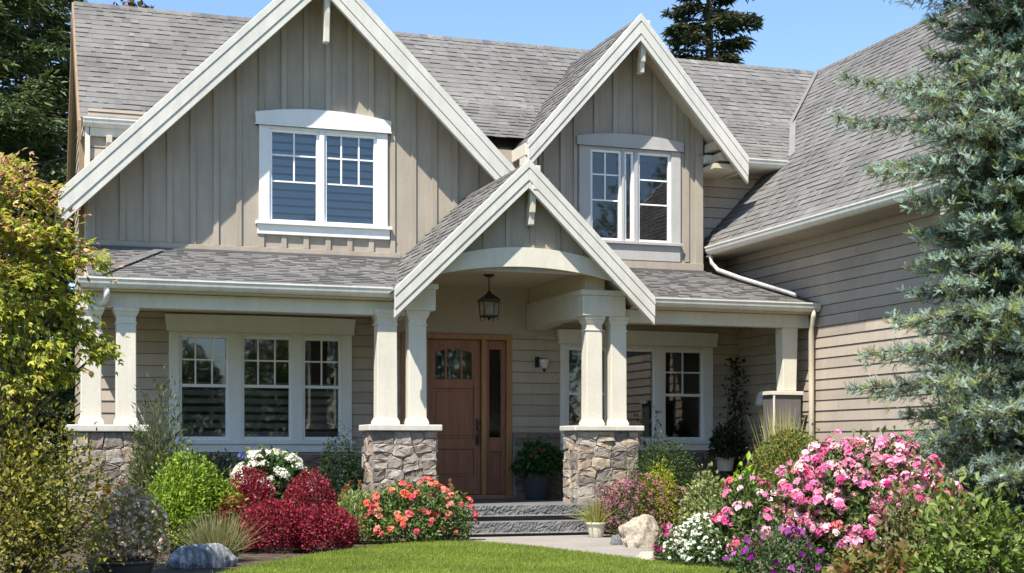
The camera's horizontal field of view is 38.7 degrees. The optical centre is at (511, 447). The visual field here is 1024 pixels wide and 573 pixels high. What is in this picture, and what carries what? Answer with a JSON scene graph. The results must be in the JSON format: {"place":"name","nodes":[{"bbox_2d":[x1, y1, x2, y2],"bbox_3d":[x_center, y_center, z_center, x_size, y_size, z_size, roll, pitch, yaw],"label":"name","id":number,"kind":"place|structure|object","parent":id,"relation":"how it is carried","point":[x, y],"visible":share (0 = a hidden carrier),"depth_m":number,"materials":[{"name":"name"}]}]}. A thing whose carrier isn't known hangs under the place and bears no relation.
{"place":"outdoors","nodes":[
{"label":"outdoors","id":0,"kind":"place"},
{"bbox_2d":[83,483,120,557],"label":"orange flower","id":1,"kind":"object","parent":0,"point":[96,487],"visible":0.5,"depth_m":13.54,"materials":[{"name":"green plant"}]},
{"bbox_2d":[212,539,746,572],"bbox_3d":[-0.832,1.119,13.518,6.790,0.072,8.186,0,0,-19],"label":"lawn grass","id":2,"kind":"structure","parent":0,"point":[414,557],"depth_m":14.47,"materials":[{"name":"green plant"}]},
{"bbox_2d":[0,0,963,444],"label":"sky","id":3,"kind":"structure","parent":0,"point":[810,35],"materials":[{"name":"blue"}]},
{"bbox_2d":[0,453,1021,572],"bbox_3d":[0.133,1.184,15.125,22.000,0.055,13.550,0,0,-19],"label":"planting bed","id":4,"kind":"object","parent":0,"point":[248,559],"visible":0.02,"depth_m":15.87,"materials":[{"name":"brown soil"}]},
{"bbox_2d":[0,280,37,449],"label":"broadleaf tree","id":5,"kind":"object","parent":4,"relation":"on","point":[8,322],"visible":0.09,"depth_m":24.83,"materials":[{"name":"green plant"}]},
{"bbox_2d":[0,0,75,502],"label":"fir tree","id":6,"kind":"object","parent":4,"relation":"on","point":[59,90],"visible":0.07,"depth_m":32.79,"materials":[{"name":"green plant"}]},
{"bbox_2d":[0,0,88,513],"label":"fir tree","id":7,"kind":"object","parent":4,"relation":"on","point":[19,126],"visible":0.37,"depth_m":28.07,"materials":[{"name":"green plant"}]},
{"bbox_2d":[0,356,124,572],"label":"mixed shrub","id":8,"kind":"object","parent":4,"relation":"on","point":[18,515],"visible":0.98,"depth_m":12.00,"materials":[{"name":"green plant"}]},
{"bbox_2d":[0,148,128,449],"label":"maple tree","id":9,"kind":"object","parent":4,"relation":"on","point":[42,355],"visible":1,"depth_m":12.28,"materials":[{"name":"green plant"}]},
{"bbox_2d":[32,0,154,231],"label":"broadleaf tree","id":10,"kind":"object","parent":4,"relation":"on","point":[132,3],"depth_m":32.41,"materials":[{"name":"green plant"}]},
{"bbox_2d":[83,469,152,555],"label":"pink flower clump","id":11,"kind":"object","parent":4,"relation":"on","point":[99,501],"visible":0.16,"depth_m":16.01,"materials":[{"name":"green plant"}]},
{"bbox_2d":[86,557,156,572],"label":"plant pot","id":12,"kind":"object","parent":4,"relation":"on","point":[144,565],"visible":0.69,"depth_m":12.95,"materials":[{"name":"grey ceramic"}]},
{"bbox_2d":[83,478,170,572],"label":"dried flowers","id":13,"kind":"object","parent":12,"relation":"in","point":[135,550],"visible":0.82,"depth_m":13.16,"materials":[{"name":"grey plant"}]},
{"bbox_2d":[113,364,194,542],"bbox_3d":[-4.260,0.096,17.414,1.031,2.236,1.029,0,0,-19],"label":"oleander shrub","id":14,"kind":"object","parent":4,"relation":"on","point":[142,467],"visible":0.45,"depth_m":17.29,"materials":[{"name":"green plant"}]},
{"bbox_2d":[136,439,251,550],"bbox_3d":[-3.645,0.547,16.668,1.339,1.293,1.152,0,0,-19],"label":"boxwood shrub","id":15,"kind":"object","parent":4,"relation":"on","point":[172,500],"visible":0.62,"depth_m":16.48,"materials":[{"name":"green plant"}]},
{"bbox_2d":[165,543,238,569],"bbox_3d":[-3.068,1.123,14.404,0.340,0.363,0.866,0,0,40],"label":"rock","id":16,"kind":"object","parent":4,"relation":"on","point":[209,555],"visible":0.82,"depth_m":14.25,"materials":[{"name":"grey stone"}]},
{"bbox_2d":[187,448,235,513],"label":"groundcover plant","id":17,"kind":"object","parent":4,"relation":"on","point":[226,468],"visible":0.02,"depth_m":19.32,"materials":[{"name":"green plant"}]},
{"bbox_2d":[167,508,266,558],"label":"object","id":18,"kind":"object","parent":4,"relation":"on","point":[214,534],"visible":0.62,"depth_m":15.10,"materials":[{"name":"green plant"}]},
{"bbox_2d":[205,489,247,543],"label":"barberry shrub","id":19,"kind":"object","parent":4,"relation":"on","point":[233,508],"visible":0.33,"depth_m":16.53,"materials":[{"name":"red plant"}]},
{"bbox_2d":[238,452,244,458],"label":"iris","id":20,"kind":"object","parent":4,"relation":"on","point":[241,455],"visible":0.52,"depth_m":18.21,"materials":[{"name":"purple plant"}]},
{"bbox_2d":[226,459,278,544],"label":"barberry shrub","id":21,"kind":"object","parent":4,"relation":"on","point":[252,483],"visible":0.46,"depth_m":17.11,"materials":[{"name":"red plant"}]},
{"bbox_2d":[233,494,307,552],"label":"barberry shrub","id":22,"kind":"object","parent":4,"relation":"on","point":[278,529],"visible":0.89,"depth_m":16.26,"materials":[{"name":"red plant"}]},
{"bbox_2d":[228,444,319,541],"bbox_3d":[-3.007,0.594,18.428,1.274,1.285,1.408,0,0,-19],"label":"hydrangea","id":23,"kind":"object","parent":4,"relation":"on","point":[279,471],"visible":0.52,"depth_m":18.19,"materials":[{"name":"white plant"}]},
{"bbox_2d":[280,464,338,548],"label":"barberry shrub","id":24,"kind":"object","parent":4,"relation":"on","point":[302,490],"visible":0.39,"depth_m":16.99,"materials":[{"name":"red plant"}]},
{"bbox_2d":[285,498,365,551],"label":"barberry shrub","id":25,"kind":"object","parent":4,"relation":"on","point":[348,530],"visible":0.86,"depth_m":16.41,"materials":[{"name":"red plant"}]},
{"bbox_2d":[315,423,364,518],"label":"yew shrub","id":26,"kind":"object","parent":4,"relation":"on","point":[343,471],"visible":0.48,"depth_m":19.52,"materials":[{"name":"green plant"}]},
{"bbox_2d":[338,480,361,511],"bbox_3d":[-2.078,0.783,18.691,0.365,0.757,0.245,0,0,-19],"label":"astilbe","id":27,"kind":"object","parent":4,"relation":"on","point":[339,498],"visible":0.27,"depth_m":18.66,"materials":[{"name":"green plant"}]},
{"bbox_2d":[336,484,381,542],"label":"perennial clump","id":28,"kind":"object","parent":4,"relation":"on","point":[352,499],"visible":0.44,"depth_m":17.96,"materials":[{"name":"green plant"}]},
{"bbox_2d":[357,471,479,543],"bbox_3d":[-1.184,0.741,18.084,1.460,0.926,1.104,0,0,-42],"label":"rose shrub","id":29,"kind":"object","parent":4,"relation":"on","point":[429,522],"visible":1,"depth_m":17.83,"materials":[{"name":"orange plant"}]},
{"bbox_2d":[436,478,454,538],"bbox_3d":[-0.856,0.766,18.496,0.320,0.791,0.342,0,0,-1],"label":"astilbe","id":30,"kind":"object","parent":4,"relation":"on","point":[449,484],"visible":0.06,"depth_m":18.47,"materials":[{"name":"green plant"}]},
{"bbox_2d":[52,0,1023,543],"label":"house","id":31,"kind":"structure","parent":4,"relation":"on","point":[308,224],"depth_m":21.34,"materials":[{"name":"paint"}]},
{"bbox_2d":[165,314,355,451],"bbox_3d":[-3.622,-0.920,21.067,2.740,1.960,0.220,0,0,-19],"label":"window","id":32,"kind":"structure","parent":31,"relation":"in","point":[234,329],"depth_m":21.06,"materials":[{"name":"white paint"}]},
{"bbox_2d":[254,109,391,239],"bbox_3d":[-2.762,-4.010,21.360,2.022,1.840,0.220,0,0,-19],"label":"window","id":33,"kind":"structure","parent":31,"relation":"in","point":[321,124],"depth_m":21.35,"materials":[{"name":"white paint"}]},
{"bbox_2d":[428,339,479,494],"bbox_3d":[-0.874,-0.465,22.001,0.835,2.340,0.163,0,0,-19],"label":"front door","id":34,"kind":"structure","parent":31,"relation":"in","point":[453,404],"depth_m":22.04,"materials":[{"name":"red wood"}]},
{"bbox_2d":[478,274,500,320],"bbox_3d":[-0.324,-2.123,20.594,0.260,0.658,0.260,0,0,-19],"label":"hanging lantern","id":35,"kind":"object","parent":31,"relation":"hanging from","point":[488,296],"visible":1,"depth_m":20.56,"materials":[{"name":"black metal"}]},
{"bbox_2d":[522,472,551,499],"bbox_3d":[0.376,0.565,21.952,0.502,0.420,0.502,0,0,-19],"label":"plant pot","id":36,"kind":"object","parent":31,"relation":"on","point":[536,487],"visible":0.73,"depth_m":21.78,"materials":[{"name":"grey ceramic"}]},
{"bbox_2d":[509,436,563,477],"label":"geranium","id":37,"kind":"object","parent":36,"relation":"in","point":[544,459],"visible":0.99,"depth_m":21.70,"materials":[{"name":"green plant"}]},
{"bbox_2d":[535,357,548,371],"bbox_3d":[0.470,-1.285,22.335,0.185,0.230,0.192,0,0,-19],"label":"wall sconce","id":38,"kind":"object","parent":31,"relation":"attached to","point":[544,362],"depth_m":22.29,"materials":[{"name":"black metal"}]},
{"bbox_2d":[576,133,683,262],"bbox_3d":[1.841,-3.935,22.921,1.824,1.970,0.210,0,0,-19],"label":"window","id":39,"kind":"structure","parent":31,"relation":"in","point":[634,145],"depth_m":22.90,"materials":[{"name":"white paint"}]},
{"bbox_2d":[557,329,717,450],"bbox_3d":[1.983,-0.900,22.970,2.740,1.880,0.210,0,0,-19],"label":"window","id":40,"kind":"structure","parent":31,"relation":"in","point":[658,343],"depth_m":23.04,"materials":[{"name":"white paint"}]},
{"bbox_2d":[715,457,734,470],"bbox_3d":[3.333,0.250,22.790,0.312,0.220,0.312,0,0,-19],"label":"plant pot","id":41,"kind":"object","parent":31,"relation":"on","point":[724,464],"visible":0.84,"depth_m":22.68,"materials":[{"name":"white ceramic"}]},
{"bbox_2d":[707,420,748,459],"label":"potted plant","id":42,"kind":"object","parent":41,"relation":"in","point":[735,446],"visible":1,"depth_m":22.45,"materials":[{"name":"green plant"}]},
{"bbox_2d":[718,355,751,478],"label":"climbing vine","id":43,"kind":"object","parent":31,"relation":"attached to","point":[735,418],"visible":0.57,"depth_m":23.16,"materials":[{"name":"green plant"}]},
{"bbox_2d":[755,387,769,406],"bbox_3d":[3.865,-0.790,22.549,0.222,0.300,0.167,0,0,-19],"label":"wall sconce","id":44,"kind":"object","parent":31,"relation":"attached to","point":[759,400],"depth_m":22.50,"materials":[{"name":"paint"}]},
{"bbox_2d":[445,534,661,561],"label":"walkway","id":45,"kind":"structure","parent":4,"relation":"on","point":[588,543],"depth_m":17.82,"materials":[{"name":"concrete"}]},
{"bbox_2d":[585,522,606,537],"bbox_3d":[1.091,1.060,18.858,0.282,0.200,0.282,0,0,-19],"label":"plant pot","id":46,"kind":"object","parent":45,"relation":"on","point":[596,530],"visible":0.96,"depth_m":18.77,"materials":[{"name":"beige ceramic"}]},
{"bbox_2d":[569,495,626,522],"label":"potted grass","id":47,"kind":"object","parent":46,"relation":"in","point":[596,516],"depth_m":18.79,"materials":[{"name":"green plant"}]},
{"bbox_2d":[610,534,622,544],"bbox_3d":[1.247,1.128,17.375,0.148,0.196,0.144,0,0,15],"label":"rock","id":48,"kind":"object","parent":4,"relation":"on","point":[616,539],"visible":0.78,"depth_m":17.33,"materials":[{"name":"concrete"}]},
{"bbox_2d":[589,470,687,535],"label":"spirea shrub","id":49,"kind":"object","parent":4,"relation":"on","point":[624,497],"visible":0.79,"depth_m":18.87,"materials":[{"name":"pink plant"}]},
{"bbox_2d":[618,514,659,550],"bbox_3d":[1.520,1.066,17.019,0.502,0.598,0.463,0,0,-19],"label":"boulder","id":50,"kind":"object","parent":4,"relation":"on","point":[638,532],"visible":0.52,"depth_m":16.86,"materials":[{"name":"stone"}]},
{"bbox_2d":[636,551,659,560],"bbox_3d":[1.406,1.154,15.005,0.270,0.189,0.248,0,0,-19],"label":"rock","id":51,"kind":"object","parent":4,"relation":"on","point":[647,555],"visible":0.41,"depth_m":14.93,"materials":[{"name":"stone"}]},
{"bbox_2d":[634,402,664,502],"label":"young shrub","id":52,"kind":"object","parent":4,"relation":"on","point":[643,441],"visible":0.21,"depth_m":21.33,"materials":[{"name":"green plant"}]},
{"bbox_2d":[634,456,679,538],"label":"golden shrub","id":53,"kind":"object","parent":4,"relation":"on","point":[665,503],"visible":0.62,"depth_m":19.02,"materials":[{"name":"yellow plant"}]},
{"bbox_2d":[623,430,707,529],"bbox_3d":[2.092,0.469,19.827,1.270,1.448,0.994,0,0,-19],"label":"shrub","id":54,"kind":"object","parent":4,"relation":"on","point":[675,460],"visible":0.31,"depth_m":19.76,"materials":[{"name":"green plant"}]},
{"bbox_2d":[651,520,684,562],"bbox_3d":[1.592,0.962,14.806,0.359,0.459,0.342,0,0,-44],"label":"petunia","id":55,"kind":"object","parent":4,"relation":"on","point":[658,552],"visible":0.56,"depth_m":14.75,"materials":[{"name":"pink plant"}]},
{"bbox_2d":[674,461,725,552],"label":"variegated shrub","id":56,"kind":"object","parent":4,"relation":"on","point":[694,500],"visible":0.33,"depth_m":15.96,"materials":[{"name":"green plant"}]},
{"bbox_2d":[662,509,747,568],"bbox_3d":[1.871,0.895,14.214,0.761,0.595,0.855,0,0,-19],"label":"white flower mound","id":57,"kind":"object","parent":4,"relation":"on","point":[692,534],"visible":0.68,"depth_m":14.09,"materials":[{"name":"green plant"}]},
{"bbox_2d":[659,0,764,63],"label":"fir tree","id":58,"kind":"object","parent":4,"relation":"on","point":[686,34],"visible":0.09,"depth_m":46.60,"materials":[{"name":"green plant"}]},
{"bbox_2d":[692,469,793,570],"bbox_3d":[2.231,0.708,14.114,1.043,1.011,1.070,0,0,-19],"label":"rhododendron","id":59,"kind":"object","parent":4,"relation":"on","point":[736,525],"visible":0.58,"depth_m":13.92,"materials":[{"name":"pink plant"}]},
{"bbox_2d":[722,451,765,532],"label":"hosta","id":60,"kind":"object","parent":4,"relation":"on","point":[750,471],"visible":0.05,"depth_m":15.81,"materials":[{"name":"green plant"}]},
{"bbox_2d":[720,518,835,572],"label":"petunia","id":61,"kind":"object","parent":4,"relation":"on","point":[789,556],"visible":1,"depth_m":12.66,"materials":[{"name":"purple plant"}]},
{"bbox_2d":[747,402,811,481],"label":"ornamental grass","id":62,"kind":"object","parent":4,"relation":"on","point":[788,426],"depth_m":17.54,"materials":[{"name":"green plant"}]},
{"bbox_2d":[736,417,830,542],"bbox_3d":[3.120,0.423,16.508,1.367,1.544,1.404,0,0,-19],"label":"abelia shrub","id":63,"kind":"object","parent":4,"relation":"on","point":[784,451],"visible":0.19,"depth_m":16.31,"materials":[{"name":"green plant"}]},
{"bbox_2d":[821,542,886,572],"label":"heuchera","id":64,"kind":"object","parent":4,"relation":"on","point":[861,561],"visible":0.95,"depth_m":11.89,"materials":[{"name":"yellow plant"}]},
{"bbox_2d":[744,425,973,570],"bbox_3d":[3.407,0.505,14.090,2.034,1.456,2.284,0,0,28],"label":"rhododendron","id":65,"kind":"object","parent":4,"relation":"on","point":[823,491],"visible":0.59,"depth_m":13.47,"materials":[{"name":"pink plant"}]},
{"bbox_2d":[875,540,928,572],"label":"heuchera","id":66,"kind":"object","parent":4,"relation":"on","point":[896,558],"visible":0.68,"depth_m":11.68,"materials":[{"name":"orange plant"}]},
{"bbox_2d":[826,0,1023,561],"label":"spruce tree","id":67,"kind":"object","parent":4,"relation":"on","point":[988,139],"visible":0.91,"depth_m":14.73,"materials":[{"name":"green plant"}]},
{"bbox_2d":[907,471,1023,572],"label":"laurel shrub","id":68,"kind":"object","parent":4,"relation":"on","point":[978,537],"visible":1,"depth_m":11.16,"materials":[{"name":"green plant"}]},
{"bbox_2d":[869,458,987,572],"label":"shrub","id":69,"kind":"object","parent":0,"point":[899,533],"visible":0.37,"depth_m":12.70,"materials":[{"name":"green plant"}]}
]}

